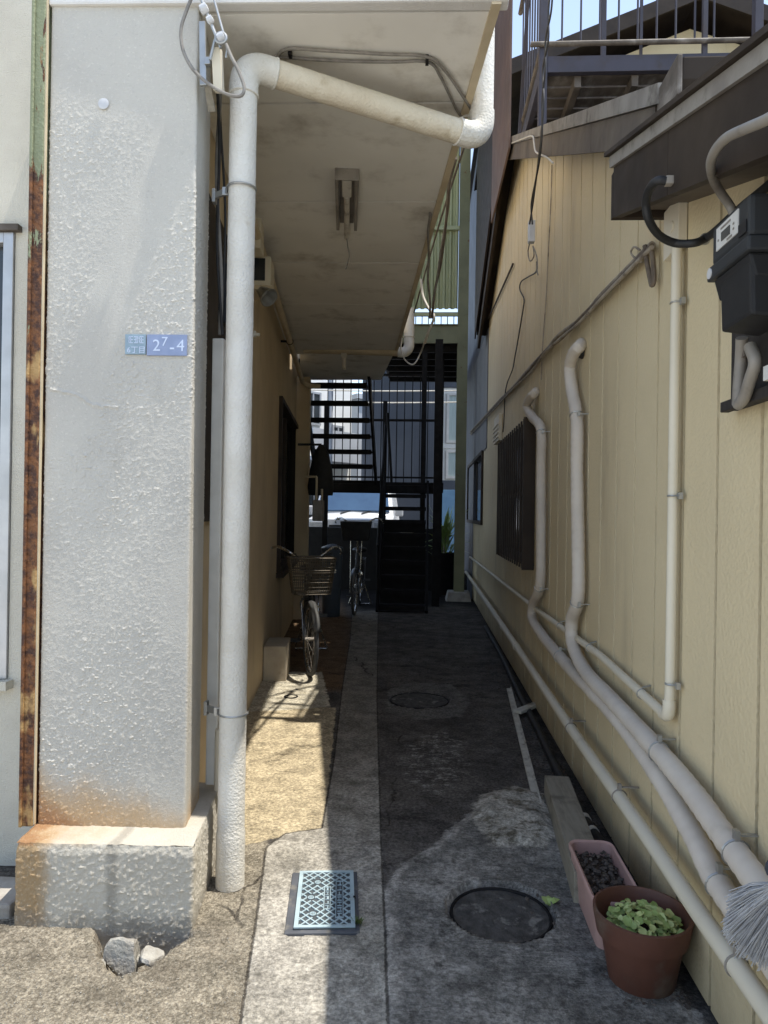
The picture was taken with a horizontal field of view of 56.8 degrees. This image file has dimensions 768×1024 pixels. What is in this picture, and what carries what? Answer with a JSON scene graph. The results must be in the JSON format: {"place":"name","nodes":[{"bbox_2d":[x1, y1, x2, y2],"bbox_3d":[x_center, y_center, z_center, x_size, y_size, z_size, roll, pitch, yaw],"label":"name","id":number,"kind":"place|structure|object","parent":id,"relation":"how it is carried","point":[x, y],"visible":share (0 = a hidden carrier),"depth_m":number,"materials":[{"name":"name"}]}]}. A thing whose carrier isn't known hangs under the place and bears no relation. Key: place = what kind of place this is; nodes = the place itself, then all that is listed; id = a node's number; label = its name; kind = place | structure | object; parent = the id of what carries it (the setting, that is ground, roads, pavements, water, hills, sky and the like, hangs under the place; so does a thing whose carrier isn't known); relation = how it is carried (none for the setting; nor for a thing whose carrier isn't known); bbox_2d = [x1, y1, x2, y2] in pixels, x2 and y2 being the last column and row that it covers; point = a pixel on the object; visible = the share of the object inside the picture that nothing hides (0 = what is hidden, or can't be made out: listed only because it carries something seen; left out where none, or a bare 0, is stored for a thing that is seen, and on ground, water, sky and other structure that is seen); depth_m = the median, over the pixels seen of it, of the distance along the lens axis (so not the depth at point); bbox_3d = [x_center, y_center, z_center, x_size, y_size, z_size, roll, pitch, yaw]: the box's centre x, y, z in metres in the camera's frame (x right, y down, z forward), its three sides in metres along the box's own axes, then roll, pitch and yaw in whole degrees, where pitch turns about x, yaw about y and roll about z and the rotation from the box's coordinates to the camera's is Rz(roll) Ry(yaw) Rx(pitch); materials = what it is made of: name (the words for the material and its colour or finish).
{"place":"outdoors","nodes":[
{"label":"outdoors","id":0,"kind":"place"},
{"bbox_2d":[0,589,717,1023],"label":"ground","id":1,"kind":"structure","parent":0,"point":[418,821],"depth_m":2.67,"materials":[{"name":"grey concrete"}]},
{"bbox_2d":[0,876,15,918],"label":"kerb stone","id":2,"kind":"object","parent":1,"relation":"on","point":[7,896],"visible":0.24,"depth_m":2.38,"materials":[{"name":"concrete"}]},
{"bbox_2d":[103,937,139,975],"bbox_3d":[-0.803,1.362,2.172,0.112,0.148,0.074,1,0,3],"label":"concrete chunk","id":3,"kind":"object","parent":1,"relation":"on","point":[117,950],"visible":0.84,"depth_m":2.15,"materials":[{"name":"concrete"}]},
{"bbox_2d":[137,955,144,967],"bbox_3d":[-0.748,1.379,2.186,0.035,0.038,0.033,1,0,-42],"label":"concrete chunk","id":4,"kind":"object","parent":3,"relation":"on","point":[139,963],"visible":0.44,"depth_m":2.17,"materials":[{"name":"concrete"}]},
{"bbox_2d":[140,945,164,966],"bbox_3d":[-0.716,1.363,2.174,0.078,0.049,0.081,1,0,34],"label":"concrete chunk","id":5,"kind":"object","parent":1,"relation":"on","point":[150,956],"visible":0.88,"depth_m":2.16,"materials":[{"name":"concrete"}]},
{"bbox_2d":[0,934,329,1023],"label":"loose grit","id":6,"kind":"object","parent":1,"relation":"on","point":[149,984],"visible":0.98,"depth_m":2.00,"materials":[{"name":"gravel"}]},
{"bbox_2d":[0,0,508,956],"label":"stucco building","id":7,"kind":"structure","parent":1,"relation":"on","point":[128,800],"depth_m":2.44,"materials":[{"name":"paint"}]},
{"bbox_2d":[0,223,21,690],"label":"window","id":8,"kind":"structure","parent":7,"relation":"in","point":[7,230],"depth_m":2.67,"materials":[{"name":"metal"}]},
{"bbox_2d":[18,0,51,826],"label":"steel post","id":9,"kind":"object","parent":7,"relation":"attached to","point":[36,346],"visible":0.97,"depth_m":2.42,"materials":[{"name":"metal"}]},
{"bbox_2d":[125,334,187,355],"bbox_3d":[-0.780,-0.571,2.432,0.213,0.072,0.013,1,0,1],"label":"address plate","id":10,"kind":"object","parent":7,"relation":"attached to","point":[165,345],"visible":1,"depth_m":2.43,"materials":[{"name":"blue metal"}]},
{"bbox_2d":[179,0,245,111],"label":"cable anchor","id":11,"kind":"object","parent":7,"relation":"attached to","point":[214,60],"visible":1,"depth_m":2.38,"materials":[{"name":"cream pvc"},{"name":"porcelain"},{"name":"galvanised steel"}]},
{"bbox_2d":[205,338,225,784],"bbox_3d":[-0.653,0.191,2.765,0.045,1.726,0.050,1,0,3],"label":"conduit cover","id":12,"kind":"object","parent":7,"relation":"attached to","point":[216,512],"visible":0.7,"depth_m":2.74,"materials":[{"name":"grey pvc"}]},
{"bbox_2d":[214,727,218,790],"bbox_3d":[-0.622,0.940,2.701,0.044,0.230,0.044,1,0,3],"label":"pipe stub","id":13,"kind":"object","parent":7,"relation":"attached to","point":[216,759],"visible":0.36,"depth_m":2.68,"materials":[{"name":"beige plastic"}]},
{"bbox_2d":[215,93,222,335],"bbox_3d":[-0.645,-1.204,2.784,0.042,1.021,0.016,1,0,3],"label":"hanging cable","id":14,"kind":"object","parent":7,"relation":"hanging from","point":[220,243],"visible":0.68,"depth_m":2.78,"materials":[{"name":"black rubber"}]},
{"bbox_2d":[216,93,223,334],"bbox_3d":[-0.641,-1.195,2.763,0.054,1.014,0.012,1,0,3],"label":"hanging cable","id":15,"kind":"object","parent":7,"relation":"hanging from","point":[217,214],"visible":0.85,"depth_m":2.76,"materials":[{"name":"black rubber"}]},
{"bbox_2d":[218,263,226,326],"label":"cable","id":16,"kind":"object","parent":7,"relation":"attached to","point":[224,306],"visible":0.11,"depth_m":2.83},
{"bbox_2d":[221,115,226,305],"bbox_3d":[-0.640,-1.212,2.803,0.040,1.028,0.010,1,0,3],"label":"hanging cable","id":17,"kind":"object","parent":7,"relation":"hanging from","point":[225,216],"visible":0.65,"depth_m":2.80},
{"bbox_2d":[253,331,259,336],"bbox_3d":[-0.824,-1.129,4.502,0.076,0.035,0.030,1,0,3],"label":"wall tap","id":18,"kind":"object","parent":7,"relation":"attached to","point":[255,334],"depth_m":4.49,"materials":[{"name":"plastic"}]},
{"bbox_2d":[254,218,263,256],"bbox_3d":[-0.787,-1.657,4.266,0.114,0.194,0.160,1,0,-3],"label":"switch box","id":19,"kind":"object","parent":7,"relation":"attached to","point":[259,248],"visible":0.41,"depth_m":4.22,"materials":[{"name":"beige plastic"}]},
{"bbox_2d":[254,256,276,300],"bbox_3d":[-0.779,-1.500,4.556,0.166,0.217,0.240,1,0,-3],"label":"lamp box","id":20,"kind":"object","parent":7,"relation":"attached to","point":[264,271],"visible":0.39,"depth_m":4.46,"materials":[{"name":"beige plastic"}]},
{"bbox_2d":[256,286,277,306],"bbox_3d":[-0.743,-1.381,4.436,0.152,0.188,0.133,1,0,3],"label":"floodlight","id":21,"kind":"object","parent":20,"relation":"hanging from","point":[268,298],"visible":0.96,"depth_m":4.46,"materials":[{"name":"black metal"}]},
{"bbox_2d":[276,396,298,577],"bbox_3d":[-1.081,-0.237,7.912,0.170,1.709,2.565,1,0,-3],"label":"window","id":22,"kind":"structure","parent":7,"relation":"in","point":[288,425],"depth_m":7.89,"materials":[{"name":"black glass"}]},
{"bbox_2d":[255,216,320,388],"bbox_3d":[-0.863,-1.597,6.276,0.241,0.125,5.089,1,0,-1],"label":"wall pipe","id":23,"kind":"object","parent":7,"relation":"attached to","point":[283,321],"depth_m":6.33,"materials":[{"name":"beige metal"}]},
{"bbox_2d":[305,476,323,520],"bbox_3d":[-0.755,-0.147,7.634,0.212,0.487,0.160,1,0,3],"label":"gas meter","id":24,"kind":"object","parent":7,"relation":"attached to","point":[317,510],"visible":1,"depth_m":7.55,"materials":[{"name":"grey metal"}]},
{"bbox_2d":[298,443,333,495],"bbox_3d":[-0.807,-0.505,8.409,0.438,0.614,0.210,1,0,3],"label":"hanging cover","id":25,"kind":"object","parent":7,"relation":"hanging from","point":[321,468],"visible":0.97,"depth_m":8.34,"materials":[{"name":"black fabric"}]},
{"bbox_2d":[341,353,346,369],"bbox_3d":[-0.427,-1.607,7.590,0.060,0.170,0.060,1,0,3],"label":"pendant lamp","id":26,"kind":"object","parent":7,"relation":"attached to","point":[343,356],"visible":1,"depth_m":7.57,"materials":[{"name":"beige plastic"}]},
{"bbox_2d":[335,168,358,268],"bbox_3d":[-0.208,-1.593,3.938,0.122,0.267,0.748,1,0,-3],"label":"strip light","id":27,"kind":"object","parent":7,"relation":"attached to","point":[346,182],"visible":1,"depth_m":3.79,"materials":[{"name":"grey metal"}]},
{"bbox_2d":[203,28,494,892],"bbox_3d":[-0.086,-0.469,2.768,1.153,3.645,0.177,1,0,-20],"label":"drain pipe","id":28,"kind":"object","parent":7,"relation":"attached to","point":[273,72],"visible":0.97,"depth_m":2.54,"materials":[{"name":"paint"}]},
{"bbox_2d":[303,307,414,357],"bbox_3d":[-0.263,-1.910,7.582,1.188,0.519,0.126,1,0,3],"label":"end pipe","id":29,"kind":"object","parent":7,"relation":"attached to","point":[408,346],"visible":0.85,"depth_m":7.53,"materials":[{"name":"white plastic"}]},
{"bbox_2d":[274,47,469,118],"bbox_3d":[0.041,-1.684,2.767,0.889,0.084,0.298,1,0,-28],"label":"soffit cable","id":30,"kind":"object","parent":7,"relation":"attached to","point":[426,61],"visible":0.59,"depth_m":2.69,"materials":[{"name":"grey plastic"}]},
{"bbox_2d":[400,338,424,364],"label":"hanging cable","id":31,"kind":"object","parent":7,"relation":"hanging from","point":[403,356],"visible":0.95,"depth_m":6.90,"materials":[{"name":"grey plastic"}]},
{"bbox_2d":[420,279,434,343],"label":"hanging cable","id":32,"kind":"object","parent":7,"relation":"hanging from","point":[427,306],"visible":0.84,"depth_m":5.53,"materials":[{"name":"white plastic"}]},
{"bbox_2d":[427,212,430,318],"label":"hanging cable","id":33,"kind":"object","parent":7,"relation":"hanging from","point":[428,247],"visible":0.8,"depth_m":4.66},
{"bbox_2d":[413,148,464,312],"bbox_3d":[0.335,-1.890,4.844,0.072,0.085,3.526,1,0,-3],"label":"edge cable","id":34,"kind":"object","parent":7,"relation":"attached to","point":[457,166],"visible":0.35,"depth_m":4.69,"materials":[{"name":"plastic"}]},
{"bbox_2d":[432,186,450,300],"bbox_3d":[0.374,-1.694,4.543,0.040,0.357,1.107,1,0,-1],"label":"hanging cable","id":35,"kind":"object","parent":7,"relation":"hanging from","point":[440,253],"visible":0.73,"depth_m":4.81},
{"bbox_2d":[431,157,457,318],"bbox_3d":[0.375,-1.656,4.518,0.044,0.432,1.560,1,0,0],"label":"hanging cable","id":36,"kind":"object","parent":7,"relation":"hanging from","point":[446,217],"visible":0.8,"depth_m":4.40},
{"bbox_2d":[263,637,290,680],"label":"concrete block","id":37,"kind":"structure","parent":1,"relation":"on","point":[276,658],"depth_m":5.66,"materials":[{"name":"grey concrete"}]},
{"bbox_2d":[284,694,297,698],"bbox_3d":[-0.678,1.348,5.176,0.104,0.012,0.104,1,0,3],"label":"floor drain","id":38,"kind":"object","parent":1,"relation":"in","point":[290,697],"visible":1,"depth_m":5.15,"materials":[{"name":"black metal"}]},
{"bbox_2d":[271,546,341,675],"bbox_3d":[-0.723,0.823,6.391,0.674,1.054,1.665,1,0,-3],"label":"bicycle","id":39,"kind":"object","parent":1,"relation":"on","point":[310,629],"visible":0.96,"depth_m":5.90,"materials":[{"name":"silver metal"}]},
{"bbox_2d":[284,870,359,935],"bbox_3d":[-0.210,1.359,2.465,0.241,0.044,0.386,1,0,-3],"label":"meter lid","id":40,"kind":"object","parent":1,"relation":"on","point":[323,903],"visible":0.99,"depth_m":2.43,"materials":[{"name":"grey metal"}]},
{"bbox_2d":[321,544,342,616],"bbox_3d":[-0.682,0.885,9.250,0.290,0.940,0.290,1,0,3],"label":"dustbin","id":41,"kind":"object","parent":1,"relation":"on","point":[331,605],"visible":0.73,"depth_m":9.15,"materials":[{"name":"black plastic"}]},
{"bbox_2d":[309,380,361,517],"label":"white house","id":42,"kind":"structure","parent":1,"relation":"on","point":[317,411],"depth_m":23.61,"materials":[{"name":"metal"}]},
{"bbox_2d":[309,495,318,517],"bbox_3d":[-2.314,-0.246,23.299,0.070,1.200,0.900,1,0,41],"label":"window","id":43,"kind":"structure","parent":42,"relation":"in","point":[311,497],"depth_m":23.22,"materials":[{"name":"glass"}]},
{"bbox_2d":[311,391,321,425],"bbox_3d":[-2.331,-3.396,23.229,0.070,1.100,0.700,1,0,41],"label":"window","id":44,"kind":"structure","parent":42,"relation":"in","point":[315,410],"depth_m":23.32,"materials":[{"name":"metal"}]},
{"bbox_2d":[333,425,343,431],"bbox_3d":[-1.573,-2.383,24.116,0.070,1.100,0.550,1,0,41],"label":"window","id":45,"kind":"structure","parent":42,"relation":"in","point":[338,428],"depth_m":24.09,"materials":[{"name":"metal"}]},
{"bbox_2d":[349,915,363,924],"bbox_3d":[-0.090,1.343,2.330,0.059,0.020,0.051,1,0,3],"label":"weed","id":46,"kind":"object","parent":1,"relation":"on","point":[357,921],"visible":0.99,"depth_m":2.33,"materials":[{"name":"green plant"}]},
{"bbox_2d":[351,393,361,479],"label":"pale grey house","id":47,"kind":"structure","parent":1,"relation":"on","point":[354,427],"depth_m":26.56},
{"bbox_2d":[335,517,383,614],"bbox_3d":[-0.349,0.717,9.888,0.684,1.289,1.677,1,0,1],"label":"bicycle","id":48,"kind":"object","parent":1,"relation":"on","point":[357,531],"visible":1,"depth_m":9.35,"materials":[{"name":"black metal"}]},
{"bbox_2d":[309,527,432,590],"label":"boundary wall","id":49,"kind":"structure","parent":1,"relation":"on","point":[335,538],"depth_m":12.55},
{"bbox_2d":[299,339,443,612],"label":"steel staircase","id":50,"kind":"structure","parent":1,"relation":"on","point":[409,595],"depth_m":10.34,"materials":[{"name":"black metal"}]},
{"bbox_2d":[361,371,434,528],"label":"corrugated building","id":51,"kind":"structure","parent":1,"relation":"on","point":[398,471],"depth_m":18.50,"materials":[{"name":"metal"}]},
{"bbox_2d":[390,693,448,708],"bbox_3d":[0.256,1.381,5.150,0.428,0.037,0.428,1,0,3],"label":"manhole cover","id":52,"kind":"object","parent":1,"relation":"on","point":[411,700],"visible":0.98,"depth_m":5.14,"materials":[{"name":"metal"}]},
{"bbox_2d":[386,118,470,601],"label":"building","id":53,"kind":"structure","parent":1,"relation":"on","point":[452,290],"depth_m":11.17,"materials":[{"name":"black metal"}]},
{"bbox_2d":[443,382,456,489],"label":"white apartment block","id":54,"kind":"structure","parent":1,"relation":"on","point":[449,436],"depth_m":19.91,"materials":[{"name":"stone"}]},
{"bbox_2d":[446,393,455,442],"bbox_3d":[2.156,-2.632,19.903,0.800,1.400,0.070,1,0,3],"label":"window","id":55,"kind":"structure","parent":54,"relation":"in","point":[451,397],"depth_m":19.91,"materials":[{"name":"glass"}]},
{"bbox_2d":[446,450,455,478],"bbox_3d":[2.135,-1.332,19.900,0.800,0.800,0.070,1,0,3],"label":"window","id":56,"kind":"structure","parent":54,"relation":"in","point":[450,454],"depth_m":19.90,"materials":[{"name":"white glass"}]},
{"bbox_2d":[429,507,470,594],"bbox_3d":[1.030,0.578,12.011,1.334,1.618,0.983,1,0,-7],"label":"potted plant","id":57,"kind":"object","parent":1,"relation":"on","point":[447,569],"visible":0.52,"depth_m":11.86,"materials":[{"name":"green plant"}]},
{"bbox_2d":[449,887,552,942],"bbox_3d":[0.397,1.387,2.418,0.348,0.040,0.348,1,0,3],"label":"manhole cover","id":58,"kind":"object","parent":1,"relation":"on","point":[478,912],"visible":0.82,"depth_m":2.42,"materials":[{"name":"metal"}]},
{"bbox_2d":[507,687,541,802],"bbox_3d":[0.839,1.358,4.383,0.036,0.024,2.216,1,0,7],"label":"white batten","id":59,"kind":"object","parent":1,"relation":"on","point":[532,782],"visible":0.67,"depth_m":4.07,"materials":[{"name":"white wood"}]},
{"bbox_2d":[484,625,605,840],"bbox_3d":[1.033,1.352,5.647,0.074,0.050,5.572,1,0,3],"label":"black hose","id":60,"kind":"object","parent":1,"relation":"on","point":[558,771],"visible":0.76,"depth_m":4.29,"materials":[{"name":"rubber"}]},
{"bbox_2d":[513,702,535,713],"bbox_3d":[0.973,1.331,4.825,0.060,0.025,0.258,1,0,43],"label":"wood offcut","id":61,"kind":"object","parent":60,"relation":"on","point":[524,708],"visible":0.74,"depth_m":4.78,"materials":[{"name":"grey wood"}]},
{"bbox_2d":[541,896,559,905],"bbox_3d":[0.581,1.354,2.471,0.062,0.019,0.048,1,0,3],"label":"weed","id":62,"kind":"object","parent":1,"relation":"on","point":[547,900],"visible":1,"depth_m":2.47,"materials":[{"name":"green plant"}]},
{"bbox_2d":[544,775,606,902],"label":"timber beam","id":63,"kind":"structure","parent":1,"relation":"on","point":[568,820],"depth_m":2.92,"materials":[{"name":"grey wood"}]},
{"bbox_2d":[479,663,690,1009],"bbox_3d":[0.878,1.367,4.202,0.680,0.020,4.514,1,0,3],"label":"gravel debris","id":64,"kind":"object","parent":1,"relation":"on","point":[685,1002],"visible":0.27,"depth_m":3.70,"materials":[{"name":"grey gravel"}]},
{"bbox_2d":[569,839,636,949],"bbox_3d":[0.737,1.282,2.387,0.163,0.168,0.425,1,0,3],"label":"planter","id":65,"kind":"object","parent":1,"relation":"on","point":[592,880],"visible":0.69,"depth_m":2.43,"materials":[{"name":"pink plastic"}]},
{"bbox_2d":[464,0,767,1023],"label":"wall","id":66,"kind":"structure","parent":1,"relation":"on","point":[610,158],"depth_m":2.65,"materials":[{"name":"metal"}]},
{"bbox_2d":[466,450,483,524],"bbox_3d":[1.429,-0.322,11.049,0.090,1.004,3.094,1,0,3],"label":"window","id":67,"kind":"structure","parent":66,"relation":"in","point":[479,459],"depth_m":10.61,"materials":[{"name":"grey glass"}]},
{"bbox_2d":[474,133,491,338],"bbox_3d":[1.159,-3.551,8.263,0.016,2.534,2.190,1,0,3],"label":"screen panel","id":68,"kind":"object","parent":66,"relation":"attached to","point":[484,188],"visible":0.64,"depth_m":8.32,"materials":[{"name":"metal"}]},
{"bbox_2d":[488,263,513,318],"bbox_3d":[1.233,-2.321,7.602,0.020,0.190,2.389,1,0,3],"label":"slanted rod","id":69,"kind":"object","parent":66,"relation":"attached to","point":[510,269],"visible":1,"depth_m":7.30,"materials":[{"name":"black metal"}]},
{"bbox_2d":[491,0,512,222],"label":"screen panel","id":70,"kind":"object","parent":66,"relation":"attached to","point":[501,139],"visible":0.88,"depth_m":6.30,"materials":[{"name":"metal"}]},
{"bbox_2d":[496,417,535,569],"bbox_3d":[1.113,-0.128,5.951,0.147,1.090,1.809,1,0,3],"label":"window","id":71,"kind":"structure","parent":66,"relation":"in","point":[516,452],"depth_m":5.48,"materials":[{"name":"brown glass"}]},
{"bbox_2d":[502,0,552,431],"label":"drop wire","id":72,"kind":"object","parent":66,"relation":"attached to","point":[531,231],"visible":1,"depth_m":4.15,"materials":[{"name":"rubber"}]},
{"bbox_2d":[512,135,553,163],"bbox_3d":[0.949,-2.373,4.666,0.010,1.089,1.873,1,0,3],"label":"loose wire","id":73,"kind":"object","parent":66,"relation":"attached to","point":[546,157],"visible":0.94,"depth_m":4.41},
{"bbox_2d":[540,165,552,379],"bbox_3d":[1.064,-1.546,4.652,0.008,1.308,0.308,1,0,3],"label":"thin lead","id":74,"kind":"object","parent":66,"relation":"attached to","point":[547,269],"visible":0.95,"depth_m":4.60,"materials":[{"name":"beige plastic"}]},
{"bbox_2d":[470,241,656,434],"bbox_3d":[1.192,-1.071,7.281,0.038,0.649,9.826,1,0,3],"label":"wall cable","id":75,"kind":"object","parent":66,"relation":"attached to","point":[645,252],"depth_m":3.07,"materials":[{"name":"grey plastic"}]},
{"bbox_2d":[469,247,685,721],"bbox_3d":[1.147,-0.035,6.816,0.048,1.533,9.384,1,0,3],"label":"thin conduit","id":76,"kind":"object","parent":66,"relation":"attached to","point":[665,710],"visible":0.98,"depth_m":2.16,"materials":[{"name":"beige plastic"}]},
{"bbox_2d":[579,350,584,358],"bbox_3d":[0.990,-0.818,3.585,0.030,0.090,0.090,1,0,3],"label":"wall sleeve","id":77,"kind":"object","parent":66,"relation":"attached to","point":[581,356],"depth_m":3.56,"materials":[{"name":"black plastic"}]},
{"bbox_2d":[465,571,767,1023],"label":"gas pipe","id":78,"kind":"object","parent":66,"relation":"attached to","point":[740,972],"visible":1,"depth_m":2.04,"materials":[{"name":"beige plastic"}]},
{"bbox_2d":[518,0,763,141],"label":"roof deck","id":79,"kind":"structure","parent":66,"relation":"on","point":[574,84],"depth_m":4.39,"materials":[{"name":"metal"}]},
{"bbox_2d":[523,387,767,980],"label":"wrapped duct","id":80,"kind":"object","parent":66,"relation":"attached to","point":[717,880],"visible":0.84,"depth_m":2.41,"materials":[{"name":"white plastic"}]},
{"bbox_2d":[721,860,767,970],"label":"broom","id":81,"kind":"object","parent":80,"relation":"on","point":[745,920],"visible":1,"depth_m":1.40,"materials":[{"name":"grey plastic"}]},
{"bbox_2d":[564,338,767,884],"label":"wrapped duct","id":82,"kind":"object","parent":66,"relation":"attached to","point":[740,860],"visible":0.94,"depth_m":2.57,"materials":[{"name":"white plastic"}]},
{"bbox_2d":[663,203,687,260],"bbox_3d":[0.912,-0.888,2.228,0.032,0.158,0.134,1,0,3],"label":"junction box","id":83,"kind":"object","parent":66,"relation":"attached to","point":[675,221],"visible":0.68,"depth_m":2.19,"materials":[{"name":"beige plastic"}]},
{"bbox_2d":[642,175,767,247],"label":"looped cable","id":84,"kind":"object","parent":66,"relation":"attached to","point":[657,233],"visible":0.85,"depth_m":1.89,"materials":[{"name":"black rubber"}]},
{"bbox_2d":[706,112,767,214],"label":"bent conduit","id":85,"kind":"object","parent":66,"relation":"attached to","point":[730,135],"visible":0.96,"depth_m":1.38,"materials":[{"name":"grey plastic"}]},
{"bbox_2d":[707,193,767,412],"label":"electric meter","id":86,"kind":"object","parent":66,"relation":"attached to","point":[737,273],"visible":1,"depth_m":1.53,"materials":[{"name":"dark grey plastic"},{"name":"light grey plastic"}]},
{"bbox_2d":[593,885,693,998],"bbox_3d":[0.752,1.256,2.073,0.278,0.219,0.278,1,0,3],"label":"flower pot","id":87,"kind":"object","parent":1,"relation":"on","point":[646,944],"visible":0.99,"depth_m":2.01,"materials":[{"name":"ceramic"}]},
{"bbox_2d":[311,389,455,391],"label":"overhead cable","id":88,"kind":"object","parent":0,"point":[380,390],"visible":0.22,"depth_m":16.52,"materials":[{"name":"white plastic"}]},
{"bbox_2d":[368,402,455,402],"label":"overhead cable","id":89,"kind":"object","parent":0,"point":[413,402],"visible":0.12,"depth_m":16.48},
{"bbox_2d":[464,570,466,589],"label":"back street","id":90,"kind":"structure","parent":0,"point":[465,581],"depth_m":12.60,"materials":[{"name":"concrete"}]},
{"bbox_2d":[317,380,332,463],"bbox_3d":[-1.471,-2.364,19.616,0.800,7.550,0.155,1,0,3],"label":"utility pole","id":91,"kind":"object","parent":90,"relation":"on","point":[330,395],"visible":0.18,"depth_m":19.56,"materials":[{"name":"grey metal"}]},
{"bbox_2d":[309,493,402,527],"bbox_3d":[-0.574,0.265,16.317,2.090,1.870,4.351,1,0,3],"label":"parked van","id":92,"kind":"object","parent":90,"relation":"on","point":[355,506],"visible":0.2,"depth_m":14.99,"materials":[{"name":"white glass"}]},
{"bbox_2d":[441,490,454,551],"bbox_3d":[1.845,0.458,15.936,1.337,1.898,0.030,1,0,3],"label":"tarpaulin","id":93,"kind":"object","parent":90,"relation":"on","point":[448,498],"depth_m":15.94,"materials":[{"name":"blue plastic"}]},
{"bbox_2d":[352,0,767,394],"label":"sky","id":94,"kind":"structure","parent":0,"point":[571,8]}
]}

